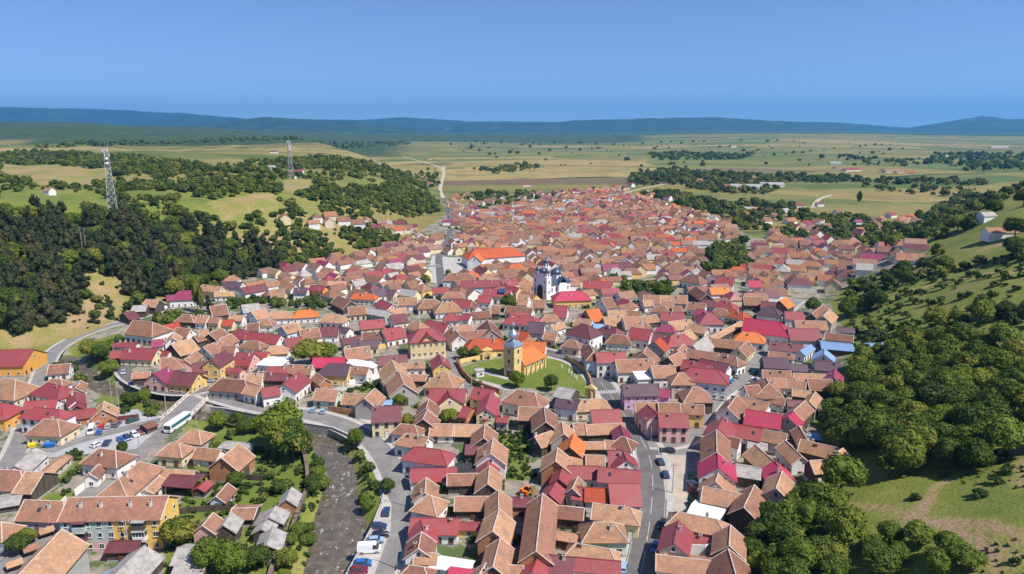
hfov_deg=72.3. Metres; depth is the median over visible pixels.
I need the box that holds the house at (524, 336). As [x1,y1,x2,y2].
[515,330,534,341]
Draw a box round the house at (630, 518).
[590,502,642,539]
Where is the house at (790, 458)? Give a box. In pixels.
[774,440,807,474]
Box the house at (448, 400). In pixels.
[436,390,463,418]
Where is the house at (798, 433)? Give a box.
[789,425,810,449]
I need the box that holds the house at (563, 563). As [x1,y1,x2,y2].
[546,554,574,573]
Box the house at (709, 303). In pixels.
[698,300,716,310]
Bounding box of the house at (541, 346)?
[522,340,547,353]
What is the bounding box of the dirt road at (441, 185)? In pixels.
[403,156,444,197]
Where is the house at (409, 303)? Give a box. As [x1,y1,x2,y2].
[398,297,417,310]
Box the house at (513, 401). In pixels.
[500,388,550,416]
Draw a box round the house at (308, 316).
[291,308,318,323]
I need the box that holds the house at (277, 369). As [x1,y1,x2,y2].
[266,363,287,372]
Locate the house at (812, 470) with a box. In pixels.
[802,459,825,481]
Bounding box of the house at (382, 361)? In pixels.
[376,354,407,369]
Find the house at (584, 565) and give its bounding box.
[574,556,620,573]
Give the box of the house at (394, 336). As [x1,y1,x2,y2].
[380,326,406,347]
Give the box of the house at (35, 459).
[7,447,49,471]
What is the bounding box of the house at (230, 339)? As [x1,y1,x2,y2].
[217,334,239,345]
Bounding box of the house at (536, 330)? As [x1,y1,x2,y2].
[527,321,545,341]
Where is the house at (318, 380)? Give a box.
[310,373,332,389]
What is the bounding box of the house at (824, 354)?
[812,348,834,369]
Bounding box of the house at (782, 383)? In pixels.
[769,375,787,393]
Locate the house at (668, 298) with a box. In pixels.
[659,295,672,304]
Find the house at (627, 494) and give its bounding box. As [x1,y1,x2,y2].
[605,483,642,510]
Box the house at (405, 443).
[392,433,434,456]
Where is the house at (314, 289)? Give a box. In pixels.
[309,284,329,296]
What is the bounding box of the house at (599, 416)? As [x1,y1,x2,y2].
[588,406,622,423]
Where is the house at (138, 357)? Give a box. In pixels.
[119,347,161,367]
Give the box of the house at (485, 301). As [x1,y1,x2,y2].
[477,295,493,308]
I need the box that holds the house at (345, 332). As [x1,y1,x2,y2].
[339,326,353,339]
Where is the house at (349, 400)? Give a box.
[340,393,367,409]
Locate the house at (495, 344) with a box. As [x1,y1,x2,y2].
[465,338,505,356]
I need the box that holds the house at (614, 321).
[599,315,622,329]
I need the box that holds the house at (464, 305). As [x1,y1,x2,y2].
[452,299,472,313]
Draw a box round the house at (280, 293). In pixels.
[270,288,285,298]
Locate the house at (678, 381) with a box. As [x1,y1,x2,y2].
[666,372,695,398]
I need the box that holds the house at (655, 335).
[651,332,665,342]
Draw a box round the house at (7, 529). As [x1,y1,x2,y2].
[0,521,26,552]
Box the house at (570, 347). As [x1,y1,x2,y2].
[560,338,583,355]
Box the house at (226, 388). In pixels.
[206,376,260,400]
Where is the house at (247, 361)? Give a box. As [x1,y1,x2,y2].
[234,352,260,372]
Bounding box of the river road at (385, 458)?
[208,398,413,573]
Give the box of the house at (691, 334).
[679,329,698,341]
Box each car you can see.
[89,441,102,447]
[95,428,102,434]
[97,423,103,428]
[102,439,111,445]
[104,423,111,428]
[111,421,121,427]
[116,435,125,441]
[122,433,131,440]
[125,417,139,423]
[129,430,139,437]
[135,428,144,434]
[309,407,316,412]
[319,408,326,413]
[349,565,368,573]
[353,558,371,566]
[367,535,384,543]
[370,521,387,529]
[371,530,388,537]
[382,506,389,516]
[621,561,627,573]
[650,540,658,552]
[656,458,664,465]
[657,517,666,528]
[661,447,675,453]
[662,470,669,478]
[686,479,698,486]
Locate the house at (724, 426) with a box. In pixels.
[702,416,736,439]
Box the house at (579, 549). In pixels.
[564,542,621,559]
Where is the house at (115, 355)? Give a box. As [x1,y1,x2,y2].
[109,350,122,365]
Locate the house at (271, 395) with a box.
[260,385,280,407]
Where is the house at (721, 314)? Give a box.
[711,308,728,321]
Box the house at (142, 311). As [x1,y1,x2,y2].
[130,305,149,317]
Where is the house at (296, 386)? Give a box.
[277,371,311,403]
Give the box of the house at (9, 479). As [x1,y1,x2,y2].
[0,466,24,494]
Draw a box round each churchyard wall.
[456,358,499,393]
[459,355,481,362]
[492,352,501,356]
[565,354,592,397]
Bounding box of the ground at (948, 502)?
[0,122,1023,573]
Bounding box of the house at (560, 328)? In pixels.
[545,320,567,335]
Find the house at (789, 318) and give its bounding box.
[782,310,804,327]
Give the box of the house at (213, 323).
[206,317,221,329]
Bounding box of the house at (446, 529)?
[408,517,460,545]
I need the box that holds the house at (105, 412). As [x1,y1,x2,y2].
[89,401,118,427]
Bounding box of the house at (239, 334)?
[230,327,246,344]
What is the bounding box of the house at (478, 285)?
[460,280,499,293]
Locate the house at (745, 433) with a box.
[733,423,762,450]
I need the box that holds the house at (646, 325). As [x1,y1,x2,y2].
[639,321,652,329]
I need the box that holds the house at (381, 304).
[374,299,395,310]
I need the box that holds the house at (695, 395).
[677,386,714,413]
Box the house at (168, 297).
[166,295,173,307]
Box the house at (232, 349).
[218,343,239,356]
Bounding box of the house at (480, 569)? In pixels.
[472,562,487,573]
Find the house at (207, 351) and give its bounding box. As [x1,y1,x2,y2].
[198,340,224,360]
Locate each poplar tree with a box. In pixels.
[191,281,197,308]
[197,286,203,307]
[857,191,862,201]
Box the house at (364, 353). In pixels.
[341,346,372,361]
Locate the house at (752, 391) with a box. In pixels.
[738,384,760,399]
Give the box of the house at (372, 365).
[347,359,378,373]
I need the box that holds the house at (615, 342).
[605,334,631,351]
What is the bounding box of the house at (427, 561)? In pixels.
[412,552,440,566]
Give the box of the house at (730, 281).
[714,276,734,291]
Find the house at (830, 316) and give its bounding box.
[815,309,838,332]
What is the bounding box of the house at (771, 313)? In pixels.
[755,306,782,322]
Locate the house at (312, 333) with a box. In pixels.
[297,327,321,342]
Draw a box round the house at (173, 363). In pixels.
[159,357,184,370]
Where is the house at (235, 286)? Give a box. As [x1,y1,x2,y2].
[223,280,245,294]
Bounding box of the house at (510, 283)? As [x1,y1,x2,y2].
[504,281,515,286]
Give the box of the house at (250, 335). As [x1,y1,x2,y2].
[246,331,256,340]
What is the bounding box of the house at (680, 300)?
[672,294,687,309]
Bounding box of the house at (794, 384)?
[786,378,806,396]
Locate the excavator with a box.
[519,485,537,497]
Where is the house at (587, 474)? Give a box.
[568,465,597,486]
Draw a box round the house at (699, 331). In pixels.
[685,323,709,339]
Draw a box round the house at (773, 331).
[741,317,789,343]
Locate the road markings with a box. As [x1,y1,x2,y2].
[557,355,665,571]
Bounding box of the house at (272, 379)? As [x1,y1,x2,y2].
[263,371,291,386]
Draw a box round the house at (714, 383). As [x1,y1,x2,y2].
[680,366,729,400]
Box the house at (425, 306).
[416,298,440,314]
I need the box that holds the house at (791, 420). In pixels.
[781,411,804,438]
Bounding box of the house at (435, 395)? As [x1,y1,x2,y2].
[428,388,467,405]
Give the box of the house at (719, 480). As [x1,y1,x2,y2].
[696,472,735,499]
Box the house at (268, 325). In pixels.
[258,318,276,331]
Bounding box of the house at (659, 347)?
[647,337,670,358]
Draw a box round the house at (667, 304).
[660,301,675,307]
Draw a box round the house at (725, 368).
[699,358,732,377]
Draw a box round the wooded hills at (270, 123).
[181,117,442,132]
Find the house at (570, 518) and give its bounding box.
[557,505,584,531]
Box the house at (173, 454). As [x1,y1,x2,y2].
[154,440,194,467]
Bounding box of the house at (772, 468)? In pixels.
[759,460,796,488]
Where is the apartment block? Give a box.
[56,495,179,551]
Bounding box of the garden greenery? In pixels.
[11,240,1023,573]
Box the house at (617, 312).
[606,309,626,316]
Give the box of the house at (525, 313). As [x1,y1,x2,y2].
[510,312,528,314]
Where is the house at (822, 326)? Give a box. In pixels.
[791,320,828,336]
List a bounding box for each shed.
[0,493,22,514]
[11,471,60,499]
[68,402,86,410]
[103,539,143,561]
[110,545,165,573]
[118,310,140,324]
[131,371,152,388]
[139,421,158,434]
[140,476,166,495]
[160,469,199,482]
[161,473,208,496]
[165,338,199,359]
[169,544,194,568]
[171,558,214,573]
[173,314,196,328]
[190,479,214,498]
[204,328,227,343]
[207,483,237,504]
[208,304,228,318]
[215,511,244,541]
[217,441,255,452]
[229,503,262,526]
[251,519,278,543]
[255,505,290,529]
[256,526,286,561]
[330,295,357,314]
[384,399,392,405]
[409,374,429,387]
[429,555,474,573]
[446,473,477,494]
[448,566,473,573]
[452,424,481,443]
[453,496,488,519]
[455,463,475,472]
[458,521,481,539]
[464,444,480,462]
[491,305,499,319]
[507,564,523,573]
[519,282,530,293]
[555,530,580,550]
[569,454,584,464]
[570,422,586,441]
[584,442,605,454]
[585,423,625,441]
[585,454,605,466]
[603,440,615,456]
[626,310,641,316]
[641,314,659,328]
[658,351,685,372]
[666,344,688,359]
[687,286,712,301]
[687,499,727,521]
[708,337,743,354]
[709,321,742,339]
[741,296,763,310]
[747,440,767,451]
[776,297,794,311]
[805,304,828,319]
[805,378,832,398]
[806,433,821,442]
[818,340,854,356]
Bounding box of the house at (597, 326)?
[592,324,604,328]
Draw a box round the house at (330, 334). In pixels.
[319,326,339,342]
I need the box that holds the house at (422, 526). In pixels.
[407,519,438,552]
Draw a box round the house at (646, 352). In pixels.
[631,346,658,364]
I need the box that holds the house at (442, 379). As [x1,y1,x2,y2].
[422,371,465,396]
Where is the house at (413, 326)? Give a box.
[404,320,428,333]
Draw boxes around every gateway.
[482,347,491,359]
[585,385,596,398]
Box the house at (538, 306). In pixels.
[532,299,545,313]
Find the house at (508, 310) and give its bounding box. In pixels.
[504,305,535,317]
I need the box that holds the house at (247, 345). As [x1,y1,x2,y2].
[238,340,269,352]
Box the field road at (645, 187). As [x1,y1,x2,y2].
[629,184,663,191]
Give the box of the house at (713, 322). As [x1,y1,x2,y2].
[693,312,725,332]
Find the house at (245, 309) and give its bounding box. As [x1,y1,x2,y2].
[240,303,260,318]
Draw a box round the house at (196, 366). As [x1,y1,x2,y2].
[191,361,206,375]
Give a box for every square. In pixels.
[426,256,471,282]
[655,455,687,510]
[667,444,699,457]
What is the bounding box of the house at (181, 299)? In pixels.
[168,290,204,307]
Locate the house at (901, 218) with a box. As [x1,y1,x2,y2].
[892,216,908,221]
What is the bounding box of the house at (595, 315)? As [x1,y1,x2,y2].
[582,308,602,323]
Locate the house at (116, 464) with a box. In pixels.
[78,448,137,479]
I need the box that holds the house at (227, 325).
[220,319,235,331]
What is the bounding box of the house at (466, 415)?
[457,406,475,423]
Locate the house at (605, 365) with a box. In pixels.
[595,350,626,377]
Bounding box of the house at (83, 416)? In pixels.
[69,408,95,426]
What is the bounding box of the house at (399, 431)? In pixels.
[389,423,425,442]
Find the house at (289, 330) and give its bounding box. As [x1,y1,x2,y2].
[276,322,301,337]
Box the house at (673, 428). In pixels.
[657,413,689,443]
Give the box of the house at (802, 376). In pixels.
[792,371,825,380]
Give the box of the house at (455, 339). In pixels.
[444,326,468,351]
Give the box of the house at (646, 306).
[639,300,654,312]
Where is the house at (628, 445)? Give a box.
[609,436,638,456]
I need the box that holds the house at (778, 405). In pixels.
[765,397,785,413]
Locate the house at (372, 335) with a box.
[361,331,383,343]
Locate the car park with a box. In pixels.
[48,409,161,457]
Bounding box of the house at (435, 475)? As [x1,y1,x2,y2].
[409,466,456,490]
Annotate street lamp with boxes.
[385,532,396,568]
[401,477,411,507]
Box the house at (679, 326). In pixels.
[665,319,693,333]
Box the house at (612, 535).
[578,522,629,556]
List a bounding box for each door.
[118,554,123,561]
[137,379,144,385]
[237,528,241,540]
[244,465,249,473]
[400,398,408,405]
[459,486,469,494]
[469,455,475,462]
[470,513,474,519]
[493,314,497,319]
[525,423,530,431]
[562,542,567,550]
[573,524,577,531]
[628,531,632,538]
[720,348,726,353]
[751,306,756,310]
[818,391,825,398]
[834,350,841,356]
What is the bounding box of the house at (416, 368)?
[400,362,425,373]
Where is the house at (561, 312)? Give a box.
[553,305,569,323]
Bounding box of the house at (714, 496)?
[700,485,742,518]
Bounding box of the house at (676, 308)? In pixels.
[670,306,682,311]
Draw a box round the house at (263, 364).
[256,356,294,372]
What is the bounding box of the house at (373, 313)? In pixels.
[366,307,392,322]
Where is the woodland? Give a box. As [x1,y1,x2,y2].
[0,135,1023,500]
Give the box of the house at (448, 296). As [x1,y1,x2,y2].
[441,291,465,301]
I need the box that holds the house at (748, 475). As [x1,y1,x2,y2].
[735,463,761,488]
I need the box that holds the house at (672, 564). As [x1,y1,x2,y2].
[655,550,710,573]
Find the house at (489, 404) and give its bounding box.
[475,392,500,429]
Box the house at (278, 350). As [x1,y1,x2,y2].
[264,345,288,357]
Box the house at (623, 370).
[614,358,653,382]
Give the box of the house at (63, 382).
[41,376,73,387]
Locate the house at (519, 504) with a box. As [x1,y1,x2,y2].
[511,494,531,519]
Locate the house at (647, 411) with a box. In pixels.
[637,404,657,436]
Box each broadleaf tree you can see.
[0,202,13,214]
[0,254,12,265]
[0,286,18,302]
[1,533,32,553]
[2,292,21,305]
[8,241,21,253]
[9,247,18,255]
[18,270,36,276]
[18,527,37,538]
[19,205,40,216]
[20,290,41,305]
[26,275,41,281]
[53,252,65,259]
[64,212,83,223]
[64,248,78,263]
[64,263,72,271]
[66,222,80,231]
[77,339,96,360]
[83,227,93,236]
[86,247,103,261]
[89,345,108,361]
[90,208,105,219]
[90,341,111,358]
[91,224,103,232]
[97,358,120,376]
[116,441,127,451]
[117,241,132,249]
[119,226,132,236]
[119,267,128,276]
[119,391,139,406]
[130,231,148,239]
[135,387,151,402]
[140,259,154,273]
[149,224,166,232]
[154,240,167,251]
[158,515,195,546]
[163,231,172,241]
[164,277,184,294]
[166,254,183,265]
[168,217,180,224]
[169,223,184,232]
[176,266,190,274]
[179,232,191,243]
[182,243,197,249]
[183,231,197,238]
[183,273,201,287]
[185,256,198,267]
[189,535,221,572]
[197,273,209,285]
[207,409,228,429]
[210,269,229,280]
[212,538,248,573]
[213,258,227,270]
[218,249,233,257]
[223,238,238,248]
[225,470,246,486]
[228,411,246,424]
[235,417,249,433]
[239,249,251,259]
[244,543,272,569]
[248,414,259,429]
[255,396,303,440]
[270,417,312,461]
[271,480,284,492]
[273,547,299,568]
[276,568,291,573]
[285,531,298,544]
[290,338,327,363]
[290,521,306,536]
[298,531,316,545]
[303,473,320,483]
[305,478,320,492]
[305,522,315,532]
[309,465,326,474]
[310,456,325,466]
[318,475,330,489]
[319,341,336,356]
[347,428,364,447]
[359,496,374,511]
[378,477,395,493]
[392,393,406,402]
[402,413,413,423]
[440,408,457,421]
[457,346,469,357]
[470,345,479,355]
[500,293,516,305]
[508,370,525,387]
[543,374,558,390]
[653,282,665,294]
[663,284,674,294]
[743,536,772,555]
[744,520,769,540]
[746,550,762,573]
[757,508,785,527]
[758,499,776,513]
[759,545,780,563]
[760,557,783,573]
[766,518,806,543]
[771,498,801,525]
[778,536,822,572]
[778,553,810,573]
[783,486,803,502]
[793,502,819,527]
[798,481,827,502]
[799,479,822,486]
[801,497,820,507]
[802,524,818,537]
[805,296,820,309]
[805,534,834,562]
[815,505,835,533]
[816,483,849,508]
[817,541,850,562]
[818,406,847,427]
[818,552,852,573]
[820,397,848,409]
[820,451,870,487]
[822,419,836,442]
[823,502,868,545]
[825,425,850,448]
[826,380,847,397]
[830,415,861,446]
[837,301,856,317]
[840,296,861,308]
[840,382,868,403]
[841,399,870,410]
[841,402,870,421]
[846,355,868,364]
[846,360,878,381]
[846,427,872,450]
[847,388,866,402]
[848,360,865,368]
[849,391,869,402]
[851,344,876,359]
[855,296,873,311]
[858,411,893,449]
[858,545,902,573]
[860,534,884,544]
[861,315,880,329]
[862,538,888,548]
[864,376,880,384]
[865,383,888,392]
[866,288,889,308]
[866,355,886,364]
[866,389,893,407]
[866,405,900,420]
[871,343,884,353]
[871,370,889,377]
[871,402,891,409]
[872,421,907,447]
[873,446,909,477]
[876,363,885,371]
[876,520,906,543]
[878,346,913,363]
[879,272,896,286]
[879,373,900,384]
[879,429,928,473]
[882,338,910,349]
[884,235,900,245]
[884,374,906,391]
[885,233,906,239]
[885,358,914,375]
[886,540,910,560]
[890,386,917,397]
[890,393,922,407]
[892,266,914,285]
[893,259,914,270]
[894,326,927,342]
[895,400,929,415]
[895,411,931,425]
[899,385,916,391]
[902,519,935,545]
[903,369,930,387]
[903,421,938,451]
[909,337,930,352]
[910,345,930,353]
[910,364,933,372]
[912,352,935,362]
[912,355,934,366]
[912,377,923,389]
[915,380,938,398]
[917,257,937,270]
[918,373,936,386]
[920,382,952,408]
[921,406,950,423]
[921,545,956,573]
[922,305,950,325]
[925,325,946,340]
[925,334,961,354]
[926,217,942,226]
[929,421,956,438]
[930,358,950,367]
[930,366,948,373]
[931,436,960,467]
[932,255,954,267]
[932,353,951,363]
[932,403,956,426]
[933,332,962,341]
[933,530,967,550]
[934,366,959,375]
[934,370,975,388]
[938,386,977,407]
[944,322,979,341]
[946,542,988,571]
[947,350,980,367]
[948,214,965,230]
[948,308,971,323]
[948,364,967,370]
[948,402,966,421]
[949,423,990,443]
[950,401,990,425]
[951,363,974,369]
[956,437,997,471]
[960,341,967,350]
[960,367,991,374]
[963,338,989,354]
[967,385,981,394]
[968,299,995,325]
[968,419,992,442]
[970,370,993,387]
[971,386,1015,409]
[972,293,996,308]
[972,332,996,345]
[973,346,999,355]
[975,398,1014,419]
[977,348,1020,369]
[979,382,992,391]
[979,413,1023,451]
[982,366,1000,373]
[983,199,1003,211]
[985,374,999,382]
[987,320,1023,343]
[988,377,1023,408]
[995,300,1017,316]
[996,366,1023,384]
[998,338,1023,356]
[1002,216,1023,236]
[1002,236,1023,253]
[1005,241,1023,258]
[1006,358,1023,368]
[1012,189,1023,206]
[1013,394,1023,406]
[1013,407,1023,423]
[1018,300,1023,308]
[1018,308,1023,317]
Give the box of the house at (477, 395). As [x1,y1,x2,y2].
[469,385,499,409]
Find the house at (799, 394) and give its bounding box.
[791,388,810,400]
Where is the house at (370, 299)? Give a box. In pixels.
[349,293,378,305]
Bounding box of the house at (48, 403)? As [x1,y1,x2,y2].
[22,398,61,412]
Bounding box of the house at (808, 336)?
[786,328,821,347]
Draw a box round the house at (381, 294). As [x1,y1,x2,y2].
[370,288,386,300]
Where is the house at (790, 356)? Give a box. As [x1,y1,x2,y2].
[767,351,794,362]
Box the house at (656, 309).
[649,305,670,318]
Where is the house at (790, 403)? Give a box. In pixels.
[785,399,802,411]
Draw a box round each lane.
[44,416,168,452]
[115,366,208,394]
[334,377,379,390]
[446,345,472,395]
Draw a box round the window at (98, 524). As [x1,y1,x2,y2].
[96,522,101,527]
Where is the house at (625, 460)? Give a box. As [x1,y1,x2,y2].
[611,450,639,469]
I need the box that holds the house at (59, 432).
[23,416,81,446]
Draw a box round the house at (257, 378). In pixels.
[244,372,265,387]
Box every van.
[87,422,95,434]
[357,540,380,554]
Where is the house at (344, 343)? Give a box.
[339,335,361,349]
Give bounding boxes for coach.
[163,411,191,432]
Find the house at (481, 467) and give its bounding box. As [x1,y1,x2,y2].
[475,460,499,472]
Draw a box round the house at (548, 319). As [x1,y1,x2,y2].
[539,314,560,327]
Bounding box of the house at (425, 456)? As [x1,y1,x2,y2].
[400,444,456,473]
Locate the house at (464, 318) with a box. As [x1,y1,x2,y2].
[459,313,473,324]
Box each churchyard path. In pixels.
[476,379,537,393]
[484,371,511,380]
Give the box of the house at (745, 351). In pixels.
[729,341,755,362]
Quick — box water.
[58,357,366,573]
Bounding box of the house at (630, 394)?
[619,383,659,410]
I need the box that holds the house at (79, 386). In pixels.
[69,380,88,395]
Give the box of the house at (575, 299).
[550,291,592,307]
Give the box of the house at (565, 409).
[553,398,579,421]
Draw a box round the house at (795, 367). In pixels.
[789,361,807,372]
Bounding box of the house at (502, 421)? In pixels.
[495,412,508,430]
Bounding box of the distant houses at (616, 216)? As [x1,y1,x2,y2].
[42,146,1022,310]
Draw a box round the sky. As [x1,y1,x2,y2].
[0,0,1023,127]
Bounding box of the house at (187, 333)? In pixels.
[173,326,197,339]
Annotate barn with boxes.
[15,529,90,573]
[143,299,164,313]
[206,443,255,483]
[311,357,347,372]
[327,281,347,286]
[353,388,386,419]
[378,360,408,393]
[385,369,418,405]
[412,410,440,435]
[415,399,439,417]
[470,424,498,447]
[473,465,502,495]
[475,509,515,561]
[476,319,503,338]
[481,537,514,573]
[484,489,512,518]
[517,406,541,431]
[517,493,557,565]
[530,406,557,436]
[539,447,572,486]
[542,481,565,504]
[548,467,571,499]
[549,421,575,450]
[552,386,580,405]
[559,433,586,458]
[564,476,585,505]
[685,348,719,360]
[707,548,751,573]
[710,525,746,561]
[727,484,767,536]
[742,444,773,467]
[743,409,781,431]
[759,357,790,370]
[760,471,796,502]
[782,400,814,429]
[804,391,822,420]
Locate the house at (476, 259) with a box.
[467,252,484,268]
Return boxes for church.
[503,317,547,376]
[533,254,571,299]
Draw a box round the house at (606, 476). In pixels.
[597,466,641,487]
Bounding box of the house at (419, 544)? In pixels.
[402,531,436,564]
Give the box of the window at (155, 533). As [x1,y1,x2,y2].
[153,531,158,536]
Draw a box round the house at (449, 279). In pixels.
[442,273,476,287]
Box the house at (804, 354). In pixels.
[794,344,815,362]
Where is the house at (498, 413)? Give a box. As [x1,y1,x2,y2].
[482,409,499,428]
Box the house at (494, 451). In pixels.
[474,438,508,479]
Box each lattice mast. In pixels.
[102,143,117,208]
[287,139,296,178]
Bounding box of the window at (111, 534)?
[109,532,114,537]
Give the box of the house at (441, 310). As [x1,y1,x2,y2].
[432,302,462,318]
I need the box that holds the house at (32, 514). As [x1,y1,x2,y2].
[13,499,64,532]
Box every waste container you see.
[28,442,36,447]
[43,442,54,447]
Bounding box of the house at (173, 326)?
[163,322,180,332]
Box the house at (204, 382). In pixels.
[197,372,207,387]
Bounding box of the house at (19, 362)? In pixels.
[0,349,47,377]
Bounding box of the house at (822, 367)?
[814,360,840,373]
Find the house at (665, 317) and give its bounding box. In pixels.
[659,311,684,324]
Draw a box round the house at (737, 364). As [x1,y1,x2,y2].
[716,353,747,375]
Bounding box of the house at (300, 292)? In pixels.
[292,287,309,300]
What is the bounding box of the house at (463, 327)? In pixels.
[449,323,473,330]
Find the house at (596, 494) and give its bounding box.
[584,487,607,513]
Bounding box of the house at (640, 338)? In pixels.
[628,326,653,348]
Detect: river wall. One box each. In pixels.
[210,406,360,445]
[345,490,384,573]
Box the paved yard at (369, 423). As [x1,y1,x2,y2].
[360,419,391,440]
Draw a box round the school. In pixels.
[406,327,446,358]
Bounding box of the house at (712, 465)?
[697,451,737,485]
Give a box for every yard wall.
[74,482,85,495]
[328,405,354,415]
[349,373,379,384]
[379,339,407,348]
[690,543,712,557]
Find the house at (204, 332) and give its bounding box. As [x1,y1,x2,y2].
[199,329,209,336]
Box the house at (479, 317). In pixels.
[468,310,491,324]
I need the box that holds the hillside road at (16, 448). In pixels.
[0,265,435,468]
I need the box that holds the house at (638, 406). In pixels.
[633,402,658,425]
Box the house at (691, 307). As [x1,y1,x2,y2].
[686,301,707,315]
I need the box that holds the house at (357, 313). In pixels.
[347,305,366,321]
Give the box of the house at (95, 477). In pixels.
[82,463,106,488]
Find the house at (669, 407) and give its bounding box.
[657,402,681,412]
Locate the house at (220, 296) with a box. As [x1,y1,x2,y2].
[214,290,234,301]
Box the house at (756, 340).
[733,331,765,350]
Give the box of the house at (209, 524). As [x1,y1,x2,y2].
[191,512,223,542]
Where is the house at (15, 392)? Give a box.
[0,377,40,405]
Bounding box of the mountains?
[429,116,1023,131]
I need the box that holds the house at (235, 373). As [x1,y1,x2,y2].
[225,367,245,378]
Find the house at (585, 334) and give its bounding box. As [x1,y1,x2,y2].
[564,323,603,348]
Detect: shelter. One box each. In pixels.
[5,557,23,570]
[23,542,39,555]
[38,525,54,537]
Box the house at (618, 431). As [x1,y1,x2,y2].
[611,424,631,439]
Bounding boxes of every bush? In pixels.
[909,493,922,500]
[971,488,988,499]
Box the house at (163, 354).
[160,349,171,357]
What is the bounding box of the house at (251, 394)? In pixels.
[241,385,261,404]
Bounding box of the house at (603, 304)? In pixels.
[594,297,617,313]
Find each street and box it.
[435,198,453,286]
[546,349,666,573]
[647,300,802,447]
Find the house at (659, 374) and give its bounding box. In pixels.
[648,363,676,388]
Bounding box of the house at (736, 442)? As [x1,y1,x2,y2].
[727,435,742,461]
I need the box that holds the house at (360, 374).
[350,365,373,383]
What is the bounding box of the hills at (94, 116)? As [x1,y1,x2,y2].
[0,107,911,130]
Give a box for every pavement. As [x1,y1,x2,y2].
[0,264,439,460]
[25,266,439,452]
[113,370,208,395]
[194,395,386,573]
[296,406,412,573]
[546,356,638,561]
[547,348,673,517]
[649,301,805,449]
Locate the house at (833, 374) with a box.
[823,369,843,394]
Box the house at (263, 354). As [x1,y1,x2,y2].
[249,350,270,360]
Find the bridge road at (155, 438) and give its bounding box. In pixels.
[0,392,208,573]
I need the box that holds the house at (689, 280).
[678,274,708,287]
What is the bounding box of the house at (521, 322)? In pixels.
[501,314,539,330]
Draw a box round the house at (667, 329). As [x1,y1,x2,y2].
[654,323,676,335]
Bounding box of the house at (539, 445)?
[527,430,553,457]
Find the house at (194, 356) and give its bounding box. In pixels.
[181,351,202,371]
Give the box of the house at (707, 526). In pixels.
[664,511,729,536]
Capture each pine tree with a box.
[0,205,7,213]
[0,217,4,232]
[0,230,8,242]
[0,231,10,248]
[0,239,8,254]
[0,276,4,286]
[0,295,26,331]
[2,210,14,231]
[2,263,25,288]
[3,271,24,292]
[8,225,23,240]
[8,227,21,245]
[8,253,29,275]
[8,261,23,286]
[14,216,21,228]
[18,220,28,235]
[18,302,34,328]
[19,292,37,319]
[20,230,43,254]
[22,205,34,223]
[22,245,34,261]
[22,275,38,292]
[25,248,41,272]
[27,215,43,237]
[27,262,40,277]
[28,194,42,208]
[29,275,41,291]
[30,242,44,255]
[33,297,57,325]
[34,285,62,317]
[35,207,48,226]
[35,232,45,246]
[36,237,49,251]
[37,218,50,235]
[37,252,60,282]
[40,214,52,229]
[40,272,49,282]
[41,279,55,297]
[43,204,56,215]
[45,229,62,252]
[46,199,60,215]
[46,213,56,228]
[48,285,56,309]
[49,244,66,263]
[49,250,57,270]
[50,205,60,217]
[51,218,63,235]
[52,289,71,314]
[54,261,71,284]
[55,201,66,214]
[56,229,71,252]
[57,216,66,230]
[58,279,70,301]
[64,220,78,237]
[65,274,79,294]
[67,230,80,249]
[69,291,82,312]
[71,262,90,289]
[75,227,88,246]
[76,247,97,269]
[81,203,89,222]
[81,208,92,227]
[85,233,102,248]
[85,238,99,249]
[90,211,99,226]
[92,209,101,224]
[93,228,102,241]
[95,243,107,266]
[100,219,119,238]
[100,228,114,247]
[105,250,120,277]
[106,229,121,251]
[108,218,119,239]
[109,204,118,222]
[112,249,120,268]
[115,243,132,267]
[116,203,130,226]
[116,249,132,276]
[117,221,128,240]
[118,200,129,212]
[119,276,131,294]
[122,260,134,283]
[126,212,142,225]
[127,215,142,229]
[127,245,135,259]
[127,266,149,293]
[128,222,143,242]
[128,263,143,280]
[129,243,139,251]
[131,234,144,255]
[132,250,143,267]
[137,208,149,230]
[139,275,158,297]
[140,249,152,261]
[143,223,151,236]
[143,238,159,259]
[150,227,163,240]
[152,239,163,256]
[152,259,166,277]
[152,266,166,296]
[158,253,170,272]
[158,285,165,294]
[159,235,168,253]
[162,218,169,225]
[164,261,185,288]
[165,244,177,256]
[166,225,173,244]
[167,257,176,273]
[169,232,184,246]
[174,240,182,250]
[175,249,186,266]
[178,245,187,259]
[179,211,195,231]
[184,247,190,256]
[185,214,199,231]
[191,260,204,274]
[192,246,199,256]
[192,265,205,284]
[195,235,203,247]
[197,255,206,266]
[200,237,213,256]
[200,256,214,274]
[202,220,211,237]
[203,294,213,309]
[207,223,215,239]
[208,236,221,255]
[214,220,227,238]
[214,259,222,279]
[217,230,227,248]
[219,247,232,259]
[221,255,231,270]
[228,249,241,265]
[229,265,241,278]
[231,229,239,246]
[231,252,243,271]
[241,260,249,276]
[243,228,257,243]
[244,239,254,249]
[246,258,256,275]
[248,246,257,265]
[255,235,262,250]
[256,244,265,260]
[257,232,272,252]
[258,250,271,267]
[260,240,271,250]
[266,245,271,254]
[270,251,279,268]
[271,243,283,262]
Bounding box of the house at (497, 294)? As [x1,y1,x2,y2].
[482,288,512,304]
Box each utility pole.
[134,431,140,457]
[671,464,676,492]
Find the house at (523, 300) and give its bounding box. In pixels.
[516,294,531,307]
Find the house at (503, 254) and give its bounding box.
[461,247,525,266]
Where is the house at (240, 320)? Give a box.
[228,313,246,327]
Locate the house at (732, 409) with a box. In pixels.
[714,395,748,423]
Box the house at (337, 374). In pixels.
[318,363,351,386]
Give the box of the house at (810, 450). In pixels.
[797,438,838,459]
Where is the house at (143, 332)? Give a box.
[123,320,172,345]
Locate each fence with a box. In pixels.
[117,414,138,420]
[179,503,230,514]
[201,471,262,480]
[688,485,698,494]
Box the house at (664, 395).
[658,387,670,401]
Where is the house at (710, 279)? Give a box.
[704,276,714,285]

